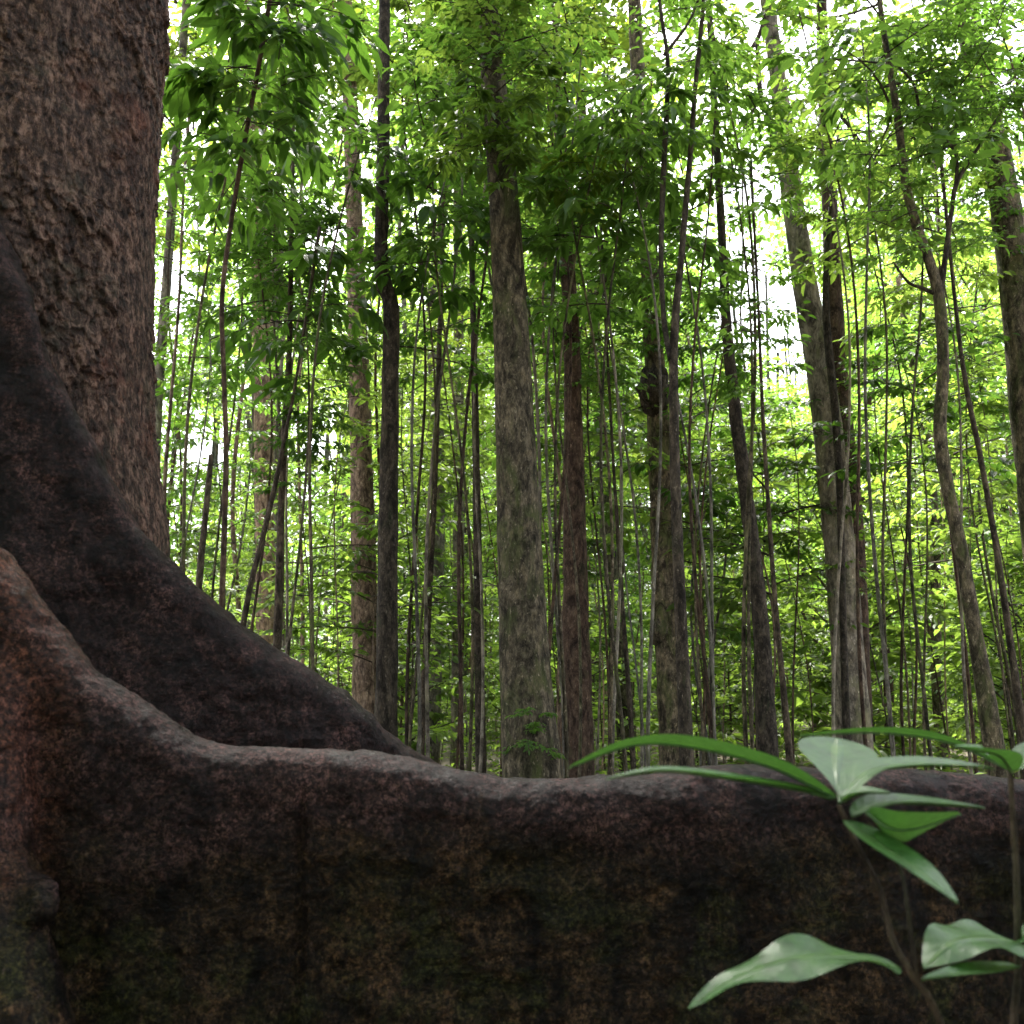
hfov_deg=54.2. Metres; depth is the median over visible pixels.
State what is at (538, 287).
sapling
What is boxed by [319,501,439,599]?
sapling
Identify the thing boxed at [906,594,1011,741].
shrub
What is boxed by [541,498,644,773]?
sapling
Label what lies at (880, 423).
sapling
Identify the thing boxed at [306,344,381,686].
sapling
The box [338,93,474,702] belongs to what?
forest tree
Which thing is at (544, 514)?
sapling
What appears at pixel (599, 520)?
sapling
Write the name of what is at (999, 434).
forest tree
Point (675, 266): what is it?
forest tree
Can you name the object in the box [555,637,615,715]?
shrub
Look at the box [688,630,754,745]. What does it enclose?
shrub
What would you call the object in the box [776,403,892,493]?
sapling
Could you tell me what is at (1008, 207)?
forest tree
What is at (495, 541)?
sapling
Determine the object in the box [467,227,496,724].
sapling
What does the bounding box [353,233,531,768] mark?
sapling
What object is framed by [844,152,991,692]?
forest tree
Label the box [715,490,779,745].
sapling
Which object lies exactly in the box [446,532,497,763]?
sapling
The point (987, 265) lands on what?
sapling
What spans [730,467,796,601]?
sapling
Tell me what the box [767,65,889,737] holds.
sapling
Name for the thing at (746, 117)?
sapling
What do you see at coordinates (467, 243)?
sapling
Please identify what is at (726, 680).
shrub
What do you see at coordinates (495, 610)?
sapling
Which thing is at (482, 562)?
forest tree
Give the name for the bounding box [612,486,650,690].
forest tree
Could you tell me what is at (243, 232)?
sapling
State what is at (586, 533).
sapling
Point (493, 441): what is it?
forest tree
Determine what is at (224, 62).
sapling
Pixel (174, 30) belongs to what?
sapling
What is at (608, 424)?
sapling
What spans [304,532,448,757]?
shrub
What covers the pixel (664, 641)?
forest tree
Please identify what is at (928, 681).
shrub
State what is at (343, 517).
forest tree
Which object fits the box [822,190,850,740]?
liana
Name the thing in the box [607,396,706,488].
sapling
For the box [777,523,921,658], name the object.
sapling
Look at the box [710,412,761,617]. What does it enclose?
sapling
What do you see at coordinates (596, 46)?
sapling
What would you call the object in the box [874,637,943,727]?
shrub
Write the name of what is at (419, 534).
sapling
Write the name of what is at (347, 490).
forest tree
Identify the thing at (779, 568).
sapling
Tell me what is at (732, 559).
sapling
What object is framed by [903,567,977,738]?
shrub
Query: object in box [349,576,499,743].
shrub
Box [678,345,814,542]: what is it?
sapling
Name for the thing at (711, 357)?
forest tree
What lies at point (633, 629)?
forest tree
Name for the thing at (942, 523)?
sapling
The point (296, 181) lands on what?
forest tree
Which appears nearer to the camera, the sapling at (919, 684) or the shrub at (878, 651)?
the sapling at (919, 684)
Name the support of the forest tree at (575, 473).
on the ground at (445, 761)
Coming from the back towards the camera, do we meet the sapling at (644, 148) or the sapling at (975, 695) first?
the sapling at (975, 695)
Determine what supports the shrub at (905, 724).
on the ground at (445, 761)
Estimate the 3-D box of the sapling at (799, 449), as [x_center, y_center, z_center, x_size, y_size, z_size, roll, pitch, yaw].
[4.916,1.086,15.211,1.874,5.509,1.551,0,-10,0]
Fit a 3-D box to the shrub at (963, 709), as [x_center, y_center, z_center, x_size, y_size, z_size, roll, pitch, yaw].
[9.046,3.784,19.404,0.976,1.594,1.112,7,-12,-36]
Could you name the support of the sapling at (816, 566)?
on the ground at (445, 761)
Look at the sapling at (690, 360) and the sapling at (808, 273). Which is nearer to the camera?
the sapling at (808, 273)
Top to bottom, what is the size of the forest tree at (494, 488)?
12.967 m
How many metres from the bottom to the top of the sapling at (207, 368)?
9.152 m
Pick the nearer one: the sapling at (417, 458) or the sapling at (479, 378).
the sapling at (479, 378)
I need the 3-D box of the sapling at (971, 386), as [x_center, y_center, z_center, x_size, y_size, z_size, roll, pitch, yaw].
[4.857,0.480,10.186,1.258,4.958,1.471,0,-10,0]
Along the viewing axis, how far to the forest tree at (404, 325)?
23.86 m
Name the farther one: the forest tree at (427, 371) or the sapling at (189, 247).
the forest tree at (427, 371)
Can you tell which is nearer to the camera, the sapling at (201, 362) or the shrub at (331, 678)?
the sapling at (201, 362)
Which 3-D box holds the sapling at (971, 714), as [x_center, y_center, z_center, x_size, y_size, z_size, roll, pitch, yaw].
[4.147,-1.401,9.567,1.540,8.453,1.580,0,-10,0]
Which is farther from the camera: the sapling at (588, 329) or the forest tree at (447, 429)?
the forest tree at (447, 429)
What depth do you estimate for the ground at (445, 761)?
17.22 m
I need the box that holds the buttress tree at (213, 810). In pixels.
[0,0,1023,1023]
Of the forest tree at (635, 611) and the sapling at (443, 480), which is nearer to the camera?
the sapling at (443, 480)
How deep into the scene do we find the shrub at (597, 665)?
28.15 m
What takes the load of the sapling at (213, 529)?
on the ground at (445, 761)
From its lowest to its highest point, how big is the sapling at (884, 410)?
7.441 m
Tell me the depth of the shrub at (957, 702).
14.59 m
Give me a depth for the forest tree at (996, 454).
45.13 m
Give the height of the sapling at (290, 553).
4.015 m
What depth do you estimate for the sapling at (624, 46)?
12.85 m
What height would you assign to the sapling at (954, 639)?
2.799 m
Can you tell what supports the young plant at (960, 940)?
on the ground at (445, 761)
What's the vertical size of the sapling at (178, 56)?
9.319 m
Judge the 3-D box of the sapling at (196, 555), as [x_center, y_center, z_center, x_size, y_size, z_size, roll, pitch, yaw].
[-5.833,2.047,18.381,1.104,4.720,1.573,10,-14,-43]
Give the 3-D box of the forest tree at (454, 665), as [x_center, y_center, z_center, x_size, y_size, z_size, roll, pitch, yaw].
[-0.938,-4.490,16.213,4.638,16.880,5.053,0,-10,0]
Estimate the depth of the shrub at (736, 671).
16.15 m
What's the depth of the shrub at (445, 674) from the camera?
21.64 m
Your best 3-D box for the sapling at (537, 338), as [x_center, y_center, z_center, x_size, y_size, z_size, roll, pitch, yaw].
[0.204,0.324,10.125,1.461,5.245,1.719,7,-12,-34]
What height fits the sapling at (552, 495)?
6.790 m
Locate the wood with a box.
[152,0,1023,712]
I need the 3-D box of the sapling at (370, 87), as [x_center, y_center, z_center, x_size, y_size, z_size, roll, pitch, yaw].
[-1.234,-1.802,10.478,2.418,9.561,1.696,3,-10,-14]
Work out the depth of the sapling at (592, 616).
11.98 m
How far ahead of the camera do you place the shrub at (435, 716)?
14.18 m
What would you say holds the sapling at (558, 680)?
on the ground at (445, 761)
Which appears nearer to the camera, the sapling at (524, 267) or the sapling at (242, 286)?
the sapling at (242, 286)
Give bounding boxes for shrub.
[254,615,323,676]
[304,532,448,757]
[317,625,352,692]
[327,613,411,676]
[329,596,422,712]
[348,601,468,742]
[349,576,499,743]
[400,616,473,712]
[414,666,450,724]
[441,649,487,713]
[442,619,500,729]
[444,661,498,743]
[464,648,500,751]
[486,618,555,717]
[487,547,643,752]
[487,602,557,725]
[547,579,658,756]
[551,632,607,724]
[552,631,605,718]
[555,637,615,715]
[595,673,615,727]
[632,596,738,736]
[632,667,657,734]
[639,547,800,764]
[643,657,692,728]
[653,618,732,725]
[687,575,753,730]
[688,591,798,761]
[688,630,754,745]
[691,556,831,743]
[691,611,821,762]
[715,635,738,712]
[726,655,789,728]
[750,450,956,767]
[754,582,883,767]
[781,536,947,754]
[781,641,831,743]
[821,610,896,712]
[828,599,931,741]
[871,637,920,726]
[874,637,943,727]
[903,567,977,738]
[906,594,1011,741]
[907,669,967,736]
[910,519,1023,777]
[914,646,1005,750]
[929,539,1023,743]
[944,649,1023,747]
[947,616,1023,737]
[949,683,978,741]
[957,523,1023,728]
[980,598,1023,725]
[986,616,1023,749]
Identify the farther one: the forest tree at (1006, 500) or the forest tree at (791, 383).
the forest tree at (791, 383)
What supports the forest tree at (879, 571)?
on the ground at (445, 761)
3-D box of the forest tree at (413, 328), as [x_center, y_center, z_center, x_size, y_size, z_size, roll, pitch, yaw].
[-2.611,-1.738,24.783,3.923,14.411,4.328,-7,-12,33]
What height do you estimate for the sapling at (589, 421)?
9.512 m
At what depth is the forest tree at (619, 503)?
36.80 m
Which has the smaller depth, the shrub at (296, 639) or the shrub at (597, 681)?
the shrub at (296, 639)
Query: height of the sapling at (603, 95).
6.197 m
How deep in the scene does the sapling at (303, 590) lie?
9.99 m
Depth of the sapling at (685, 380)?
8.23 m
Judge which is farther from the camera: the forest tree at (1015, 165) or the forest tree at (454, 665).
the forest tree at (1015, 165)
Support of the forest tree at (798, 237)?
on the ground at (445, 761)
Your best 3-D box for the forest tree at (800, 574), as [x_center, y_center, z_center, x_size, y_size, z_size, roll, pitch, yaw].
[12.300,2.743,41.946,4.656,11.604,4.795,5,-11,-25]
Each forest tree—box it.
[154,120,195,544]
[155,0,229,461]
[155,53,373,618]
[168,0,401,643]
[170,201,304,607]
[188,0,409,481]
[190,59,370,612]
[191,347,331,648]
[192,444,314,601]
[200,321,307,582]
[217,51,291,630]
[220,15,326,617]
[231,236,335,655]
[233,0,368,663]
[289,315,344,667]
[289,361,308,656]
[302,436,378,680]
[305,303,347,680]
[312,401,427,679]
[314,362,467,735]
[315,353,351,676]
[320,5,464,708]
[321,453,351,687]
[325,0,382,713]
[328,300,452,706]
[330,197,470,727]
[330,273,400,688]
[334,2,588,766]
[334,155,425,648]
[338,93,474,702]
[349,306,452,707]
[366,0,496,763]
[371,193,491,707]
[374,0,399,737]
[382,239,491,705]
[396,241,553,735]
[400,305,490,712]
[407,0,633,778]
[422,195,493,698]
[425,292,589,644]
[425,382,496,706]
[426,327,546,721]
[439,1,618,702]
[443,230,533,666]
[445,287,498,701]
[463,72,613,621]
[464,198,613,641]
[483,6,618,641]
[484,253,621,642]
[487,260,609,651]
[511,0,738,770]
[532,3,643,631]
[534,264,667,721]
[545,384,646,698]
[549,2,594,777]
[554,158,706,715]
[560,242,665,721]
[578,0,706,770]
[602,150,711,694]
[602,320,678,667]
[603,323,650,716]
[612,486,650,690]
[615,370,715,663]
[617,428,708,717]
[623,309,699,676]
[624,242,715,628]
[628,294,765,715]
[643,333,724,680]
[679,319,728,627]
[683,436,742,710]
[684,346,771,662]
[684,411,806,685]
[707,0,778,757]
[708,357,806,679]
[713,0,823,731]
[719,0,876,750]
[746,376,826,729]
[753,373,851,711]
[759,447,819,690]
[762,49,926,686]
[768,279,919,622]
[768,446,825,653]
[772,350,885,652]
[775,405,863,675]
[781,352,925,646]
[792,284,942,755]
[802,293,897,657]
[816,0,874,748]
[819,224,971,725]
[820,500,916,709]
[841,253,1016,770]
[842,272,963,699]
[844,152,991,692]
[845,258,997,726]
[851,242,929,569]
[886,47,996,733]
[894,458,948,626]
[900,433,972,705]
[909,228,1023,584]
[918,305,1023,705]
[926,198,1023,605]
[931,356,1013,609]
[949,215,1023,626]
[952,415,1011,523]
[954,2,1023,563]
[957,362,1023,606]
[958,260,1023,593]
[958,415,1019,600]
[964,155,1023,334]
[968,414,1018,528]
[975,153,1023,373]
[985,0,1023,168]
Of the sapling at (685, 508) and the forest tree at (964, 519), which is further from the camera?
the forest tree at (964, 519)
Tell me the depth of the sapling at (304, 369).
12.62 m
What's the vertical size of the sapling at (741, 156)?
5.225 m
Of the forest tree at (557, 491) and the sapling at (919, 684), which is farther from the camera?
the forest tree at (557, 491)
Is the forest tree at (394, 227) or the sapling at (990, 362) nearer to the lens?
the sapling at (990, 362)
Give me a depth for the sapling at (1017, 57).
7.78 m
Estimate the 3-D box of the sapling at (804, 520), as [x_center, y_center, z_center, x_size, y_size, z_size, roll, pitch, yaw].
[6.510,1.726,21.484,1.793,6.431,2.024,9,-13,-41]
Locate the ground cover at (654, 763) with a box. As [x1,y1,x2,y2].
[342,676,1020,778]
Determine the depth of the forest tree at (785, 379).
40.03 m
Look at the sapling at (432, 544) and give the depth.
9.20 m
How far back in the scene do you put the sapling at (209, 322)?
7.52 m
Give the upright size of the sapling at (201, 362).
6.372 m
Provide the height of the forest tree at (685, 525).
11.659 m
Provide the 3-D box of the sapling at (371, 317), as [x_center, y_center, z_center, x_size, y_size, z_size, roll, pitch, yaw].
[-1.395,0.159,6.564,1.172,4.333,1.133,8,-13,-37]
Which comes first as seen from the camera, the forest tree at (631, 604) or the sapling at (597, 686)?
the sapling at (597, 686)
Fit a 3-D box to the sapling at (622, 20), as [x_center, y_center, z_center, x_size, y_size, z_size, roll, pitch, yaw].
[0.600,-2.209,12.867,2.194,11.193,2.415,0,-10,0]
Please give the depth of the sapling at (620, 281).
8.41 m
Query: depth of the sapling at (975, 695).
14.93 m
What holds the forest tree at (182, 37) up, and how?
on the ground at (445, 761)
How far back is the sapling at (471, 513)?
17.71 m
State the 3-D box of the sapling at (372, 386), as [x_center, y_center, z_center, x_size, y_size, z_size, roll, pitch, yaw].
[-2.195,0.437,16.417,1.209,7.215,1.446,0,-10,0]
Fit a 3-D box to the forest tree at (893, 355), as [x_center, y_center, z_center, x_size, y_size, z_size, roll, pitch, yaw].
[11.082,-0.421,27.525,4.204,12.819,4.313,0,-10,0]
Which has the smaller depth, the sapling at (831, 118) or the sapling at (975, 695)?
the sapling at (831, 118)
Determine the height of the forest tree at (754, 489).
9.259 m
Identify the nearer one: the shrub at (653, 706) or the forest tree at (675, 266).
the shrub at (653, 706)
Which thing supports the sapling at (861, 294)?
on the ground at (445, 761)
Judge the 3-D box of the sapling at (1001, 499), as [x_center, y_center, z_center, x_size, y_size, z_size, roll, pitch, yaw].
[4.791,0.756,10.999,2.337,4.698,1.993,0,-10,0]
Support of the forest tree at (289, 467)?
on the ground at (445, 761)
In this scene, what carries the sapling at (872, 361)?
on the ground at (445, 761)
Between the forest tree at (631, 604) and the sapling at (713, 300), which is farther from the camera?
the forest tree at (631, 604)
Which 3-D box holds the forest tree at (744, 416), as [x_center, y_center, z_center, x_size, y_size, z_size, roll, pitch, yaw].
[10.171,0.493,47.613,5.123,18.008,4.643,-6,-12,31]
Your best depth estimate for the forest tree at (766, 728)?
7.49 m
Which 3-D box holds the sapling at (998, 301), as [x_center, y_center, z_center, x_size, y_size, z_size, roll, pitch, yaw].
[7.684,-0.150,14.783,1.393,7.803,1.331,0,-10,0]
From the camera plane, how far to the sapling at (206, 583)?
13.37 m
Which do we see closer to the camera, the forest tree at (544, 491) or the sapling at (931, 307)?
the sapling at (931, 307)
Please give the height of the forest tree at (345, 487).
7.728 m
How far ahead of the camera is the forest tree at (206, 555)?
38.55 m
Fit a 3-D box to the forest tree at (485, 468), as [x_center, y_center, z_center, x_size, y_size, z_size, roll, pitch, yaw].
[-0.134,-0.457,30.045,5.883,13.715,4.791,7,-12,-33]
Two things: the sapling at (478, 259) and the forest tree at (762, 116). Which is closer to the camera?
the sapling at (478, 259)
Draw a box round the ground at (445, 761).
[398,691,1020,778]
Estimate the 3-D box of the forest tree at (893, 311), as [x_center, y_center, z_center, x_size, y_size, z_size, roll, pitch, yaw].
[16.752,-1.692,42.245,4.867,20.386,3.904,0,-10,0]
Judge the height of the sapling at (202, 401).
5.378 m
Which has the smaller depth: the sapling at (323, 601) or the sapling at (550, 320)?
the sapling at (550, 320)
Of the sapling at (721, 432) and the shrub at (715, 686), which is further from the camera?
the shrub at (715, 686)
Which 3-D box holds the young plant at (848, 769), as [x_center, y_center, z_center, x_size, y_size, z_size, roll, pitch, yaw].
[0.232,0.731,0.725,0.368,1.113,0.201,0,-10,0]
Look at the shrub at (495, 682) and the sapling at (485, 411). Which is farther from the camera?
the shrub at (495, 682)
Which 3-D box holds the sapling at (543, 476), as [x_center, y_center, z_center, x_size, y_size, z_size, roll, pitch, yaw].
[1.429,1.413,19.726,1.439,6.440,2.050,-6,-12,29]
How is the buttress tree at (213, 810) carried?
on the ground at (445, 761)
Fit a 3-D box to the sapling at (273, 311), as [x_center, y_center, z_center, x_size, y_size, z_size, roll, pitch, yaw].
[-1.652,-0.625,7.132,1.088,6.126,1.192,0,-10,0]
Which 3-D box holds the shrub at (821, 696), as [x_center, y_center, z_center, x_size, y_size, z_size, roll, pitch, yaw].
[3.911,1.241,11.635,2.628,3.913,2.321,8,-13,-39]
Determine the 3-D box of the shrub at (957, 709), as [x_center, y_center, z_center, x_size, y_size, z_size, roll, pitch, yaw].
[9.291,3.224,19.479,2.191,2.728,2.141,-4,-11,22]
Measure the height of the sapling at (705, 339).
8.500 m
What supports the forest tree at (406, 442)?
on the ground at (445, 761)
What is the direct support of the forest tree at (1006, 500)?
on the ground at (445, 761)
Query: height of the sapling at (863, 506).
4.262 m
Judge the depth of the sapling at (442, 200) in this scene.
9.53 m
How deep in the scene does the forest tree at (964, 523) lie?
25.10 m
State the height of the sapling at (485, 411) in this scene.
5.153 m
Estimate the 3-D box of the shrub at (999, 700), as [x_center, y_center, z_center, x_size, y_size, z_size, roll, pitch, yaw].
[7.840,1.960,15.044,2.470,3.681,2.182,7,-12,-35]
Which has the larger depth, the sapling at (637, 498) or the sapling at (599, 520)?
the sapling at (599, 520)
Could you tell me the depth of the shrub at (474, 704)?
21.11 m
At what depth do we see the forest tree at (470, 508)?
38.80 m
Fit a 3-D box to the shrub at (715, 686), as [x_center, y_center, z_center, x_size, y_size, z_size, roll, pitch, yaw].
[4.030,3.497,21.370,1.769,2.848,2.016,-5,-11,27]
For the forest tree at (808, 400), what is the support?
on the ground at (445, 761)
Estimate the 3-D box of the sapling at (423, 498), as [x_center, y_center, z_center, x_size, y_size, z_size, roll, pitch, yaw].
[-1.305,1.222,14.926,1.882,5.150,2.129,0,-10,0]
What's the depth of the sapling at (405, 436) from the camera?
12.37 m
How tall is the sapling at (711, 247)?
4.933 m
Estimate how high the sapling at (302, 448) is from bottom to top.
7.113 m
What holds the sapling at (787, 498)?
on the ground at (445, 761)
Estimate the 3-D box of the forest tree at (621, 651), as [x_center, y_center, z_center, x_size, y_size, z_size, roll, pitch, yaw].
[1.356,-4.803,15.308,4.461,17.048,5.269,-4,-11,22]
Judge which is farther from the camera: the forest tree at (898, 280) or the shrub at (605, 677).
the shrub at (605, 677)
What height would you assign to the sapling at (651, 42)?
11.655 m
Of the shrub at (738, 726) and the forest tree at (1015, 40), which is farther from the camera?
the forest tree at (1015, 40)
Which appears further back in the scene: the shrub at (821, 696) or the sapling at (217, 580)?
the sapling at (217, 580)
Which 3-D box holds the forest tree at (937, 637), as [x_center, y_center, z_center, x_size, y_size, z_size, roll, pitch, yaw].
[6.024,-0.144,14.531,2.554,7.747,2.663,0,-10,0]
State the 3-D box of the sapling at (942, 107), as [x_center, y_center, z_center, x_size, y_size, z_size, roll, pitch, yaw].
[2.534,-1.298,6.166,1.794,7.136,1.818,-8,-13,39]
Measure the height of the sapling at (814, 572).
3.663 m
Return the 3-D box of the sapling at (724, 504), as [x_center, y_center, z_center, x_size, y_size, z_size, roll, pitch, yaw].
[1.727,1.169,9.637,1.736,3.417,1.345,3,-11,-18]
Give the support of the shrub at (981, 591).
on the ground at (445, 761)
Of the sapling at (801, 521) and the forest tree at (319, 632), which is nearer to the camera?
the sapling at (801, 521)
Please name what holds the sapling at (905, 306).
on the ground at (445, 761)
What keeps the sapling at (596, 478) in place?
on the ground at (445, 761)
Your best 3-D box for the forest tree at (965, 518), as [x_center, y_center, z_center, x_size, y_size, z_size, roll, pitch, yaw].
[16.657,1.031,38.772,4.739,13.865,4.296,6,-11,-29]
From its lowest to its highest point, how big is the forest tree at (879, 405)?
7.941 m
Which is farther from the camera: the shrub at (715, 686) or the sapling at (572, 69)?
the shrub at (715, 686)
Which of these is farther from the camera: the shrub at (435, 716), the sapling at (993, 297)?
the shrub at (435, 716)
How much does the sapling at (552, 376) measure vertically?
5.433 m
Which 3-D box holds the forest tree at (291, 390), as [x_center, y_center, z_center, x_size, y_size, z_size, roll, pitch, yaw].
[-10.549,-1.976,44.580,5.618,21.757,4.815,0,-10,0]
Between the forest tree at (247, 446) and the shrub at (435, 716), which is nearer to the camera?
the shrub at (435, 716)
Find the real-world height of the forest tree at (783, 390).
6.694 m
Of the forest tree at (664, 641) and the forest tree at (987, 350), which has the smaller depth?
the forest tree at (664, 641)
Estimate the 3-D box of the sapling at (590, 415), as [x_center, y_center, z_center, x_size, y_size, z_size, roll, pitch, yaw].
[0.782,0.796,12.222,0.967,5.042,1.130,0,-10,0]
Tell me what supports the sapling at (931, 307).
on the ground at (445, 761)
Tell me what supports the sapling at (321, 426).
on the ground at (445, 761)
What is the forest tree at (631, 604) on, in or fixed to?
on the ground at (445, 761)
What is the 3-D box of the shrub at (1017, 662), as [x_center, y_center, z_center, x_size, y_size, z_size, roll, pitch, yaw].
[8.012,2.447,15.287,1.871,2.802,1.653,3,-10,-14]
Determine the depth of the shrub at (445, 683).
22.77 m
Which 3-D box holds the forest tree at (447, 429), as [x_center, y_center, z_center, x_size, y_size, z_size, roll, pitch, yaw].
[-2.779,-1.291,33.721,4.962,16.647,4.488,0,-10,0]
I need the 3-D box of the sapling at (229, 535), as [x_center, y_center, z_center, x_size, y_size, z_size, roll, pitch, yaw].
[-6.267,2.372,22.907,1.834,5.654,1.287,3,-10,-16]
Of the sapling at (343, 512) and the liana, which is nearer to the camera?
the liana
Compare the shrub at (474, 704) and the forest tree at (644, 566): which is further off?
the forest tree at (644, 566)
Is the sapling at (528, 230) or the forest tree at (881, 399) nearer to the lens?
the sapling at (528, 230)
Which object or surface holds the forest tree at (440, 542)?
on the ground at (445, 761)
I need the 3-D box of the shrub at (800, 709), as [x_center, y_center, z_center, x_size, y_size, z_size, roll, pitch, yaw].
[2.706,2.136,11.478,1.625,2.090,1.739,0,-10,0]
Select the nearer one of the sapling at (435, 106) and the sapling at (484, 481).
the sapling at (435, 106)
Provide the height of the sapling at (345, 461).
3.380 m
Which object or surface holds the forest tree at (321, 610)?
on the ground at (445, 761)
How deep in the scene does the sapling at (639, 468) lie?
9.25 m
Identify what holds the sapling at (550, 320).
on the ground at (445, 761)
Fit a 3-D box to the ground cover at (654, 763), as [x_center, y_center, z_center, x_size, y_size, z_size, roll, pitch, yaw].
[-0.554,4.496,23.770,56.416,1.633,42.198,0,-10,0]
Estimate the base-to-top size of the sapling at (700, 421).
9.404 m
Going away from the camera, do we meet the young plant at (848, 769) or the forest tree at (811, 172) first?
the young plant at (848, 769)
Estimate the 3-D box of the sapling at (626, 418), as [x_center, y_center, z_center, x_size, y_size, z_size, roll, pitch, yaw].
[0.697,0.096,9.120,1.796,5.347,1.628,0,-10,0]
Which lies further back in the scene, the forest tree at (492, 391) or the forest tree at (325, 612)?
the forest tree at (325, 612)
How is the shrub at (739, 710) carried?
on the ground at (445, 761)
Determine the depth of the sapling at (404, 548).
13.08 m
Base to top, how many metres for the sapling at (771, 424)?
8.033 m
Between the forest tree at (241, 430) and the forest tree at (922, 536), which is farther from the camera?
the forest tree at (241, 430)
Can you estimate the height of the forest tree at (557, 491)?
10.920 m
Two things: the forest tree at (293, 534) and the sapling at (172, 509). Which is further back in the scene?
the forest tree at (293, 534)
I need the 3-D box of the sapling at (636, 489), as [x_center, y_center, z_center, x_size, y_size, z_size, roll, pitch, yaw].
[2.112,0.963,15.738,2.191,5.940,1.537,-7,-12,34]
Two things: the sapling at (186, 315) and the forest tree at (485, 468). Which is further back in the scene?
the forest tree at (485, 468)
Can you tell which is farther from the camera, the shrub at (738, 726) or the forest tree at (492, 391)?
the forest tree at (492, 391)
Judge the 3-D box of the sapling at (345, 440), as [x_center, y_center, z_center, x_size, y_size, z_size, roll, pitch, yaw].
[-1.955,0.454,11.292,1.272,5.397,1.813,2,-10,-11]
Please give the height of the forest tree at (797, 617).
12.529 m
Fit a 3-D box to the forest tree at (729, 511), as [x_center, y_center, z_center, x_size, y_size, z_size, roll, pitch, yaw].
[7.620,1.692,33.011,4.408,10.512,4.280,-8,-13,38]
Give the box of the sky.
[153,0,1023,681]
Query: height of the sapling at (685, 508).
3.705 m
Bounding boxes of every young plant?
[568,734,994,1023]
[800,727,1023,1023]
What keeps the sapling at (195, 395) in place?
on the ground at (445, 761)
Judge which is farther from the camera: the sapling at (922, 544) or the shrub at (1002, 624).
the shrub at (1002, 624)
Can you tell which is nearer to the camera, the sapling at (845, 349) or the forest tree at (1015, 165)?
the sapling at (845, 349)
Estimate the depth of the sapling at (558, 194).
6.30 m
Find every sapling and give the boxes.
[152,303,231,561]
[153,261,285,567]
[154,116,247,505]
[155,52,287,560]
[156,333,240,569]
[157,350,282,601]
[159,13,310,573]
[161,0,247,524]
[161,0,390,608]
[161,457,255,616]
[165,340,230,488]
[166,505,202,585]
[169,0,320,610]
[169,498,230,575]
[170,472,277,575]
[171,122,302,598]
[173,338,220,575]
[177,537,234,610]
[182,177,367,630]
[185,313,245,583]
[187,573,250,625]
[195,454,213,589]
[200,237,388,655]
[205,70,359,649]
[208,37,361,650]
[208,497,253,606]
[213,0,394,649]
[217,520,306,595]
[218,547,285,629]
[227,547,297,605]
[230,456,406,667]
[232,140,380,652]
[240,226,372,626]
[244,326,340,657]
[254,561,315,644]
[262,492,493,691]
[271,526,452,688]
[280,283,403,686]
[281,332,326,656]
[285,543,350,680]
[288,489,436,631]
[289,0,400,663]
[290,95,419,670]
[292,328,402,668]
[300,0,476,745]
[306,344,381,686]
[311,45,531,753]
[317,0,474,487]
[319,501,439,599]
[320,187,494,746]
[324,330,382,681]
[340,334,465,722]
[343,529,452,620]
[346,330,417,424]
[350,160,490,770]
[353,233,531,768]
[361,13,527,772]
[367,12,538,755]
[372,330,491,638]
[375,425,488,734]
[377,519,456,727]
[378,372,491,708]
[387,9,584,757]
[401,0,583,770]
[407,348,494,770]
[409,122,550,290]
[413,0,609,534]
[413,547,472,763]
[415,131,538,772]
[426,261,501,776]
[428,363,494,717]
[445,468,496,761]
[446,507,562,640]
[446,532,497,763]
[450,240,492,549]
[451,0,644,661]
[453,283,621,604]
[458,67,616,520]
[463,337,622,633]
[465,469,497,755]
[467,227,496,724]
[473,0,651,778]
[475,161,618,777]
[476,202,534,714]
[482,437,615,711]
[485,503,497,577]
[491,219,684,774]
[491,472,627,706]
[503,0,629,283]
[520,111,648,774]
[521,136,657,735]
[522,100,709,774]
[524,163,640,346]
[528,0,709,677]
[529,57,697,774]
[532,346,563,709]
[533,367,593,713]
[534,346,646,774]
[537,184,670,774]
[538,126,631,778]
[538,353,592,636]
[538,372,609,769]
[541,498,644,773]
[542,433,619,526]
[542,460,597,736]
[550,225,654,773]
[550,266,668,552]
[552,367,645,770]
[553,346,704,771]
[557,283,586,574]
[560,324,606,708]
[562,356,639,533]
[571,0,764,316]
[580,229,642,358]
[582,326,623,708]
[586,493,645,582]
[587,0,762,767]
[589,605,648,697]
[590,395,712,528]
[590,453,781,764]
[591,387,644,501]
[592,410,739,736]
[593,182,731,764]
[596,109,683,773]
[597,76,825,764]
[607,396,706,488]
[610,332,646,438]
[618,484,685,734]
[621,0,816,763]
[623,334,782,765]
[624,475,766,764]
[626,312,695,689]
[633,442,800,765]
[635,550,789,763]
[636,271,717,758]
[641,417,900,696]
[643,477,742,763]
[646,195,802,765]
[650,237,817,758]
[663,96,758,761]
[667,45,816,763]
[667,357,749,670]
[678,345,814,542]
[678,353,729,762]
[684,396,814,714]
[692,373,718,518]
[698,160,814,764]
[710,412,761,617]
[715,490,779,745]
[716,387,775,743]
[724,413,820,767]
[727,374,780,731]
[729,0,941,746]
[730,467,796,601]
[734,475,824,760]
[738,393,869,765]
[739,518,791,719]
[756,0,969,752]
[756,0,1023,777]
[765,447,828,620]
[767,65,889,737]
[770,404,890,755]
[774,460,827,721]
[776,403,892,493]
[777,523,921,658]
[790,139,966,755]
[793,414,915,515]
[800,546,826,712]
[801,336,959,755]
[808,377,897,749]
[811,25,926,756]
[819,311,1019,769]
[833,0,1023,769]
[841,120,1017,773]
[845,251,973,771]
[848,299,982,771]
[850,0,1014,773]
[852,206,1018,778]
[857,378,917,461]
[861,59,1023,779]
[861,374,1017,773]
[861,463,1021,725]
[863,474,980,768]
[869,581,956,726]
[874,365,1019,773]
[888,237,1015,777]
[902,463,976,687]
[903,388,1014,551]
[916,311,1003,769]
[917,313,1023,700]
[920,0,1023,145]
[921,337,975,737]
[925,236,1022,778]
[925,600,1023,717]
[935,297,1011,438]
[966,250,1016,482]

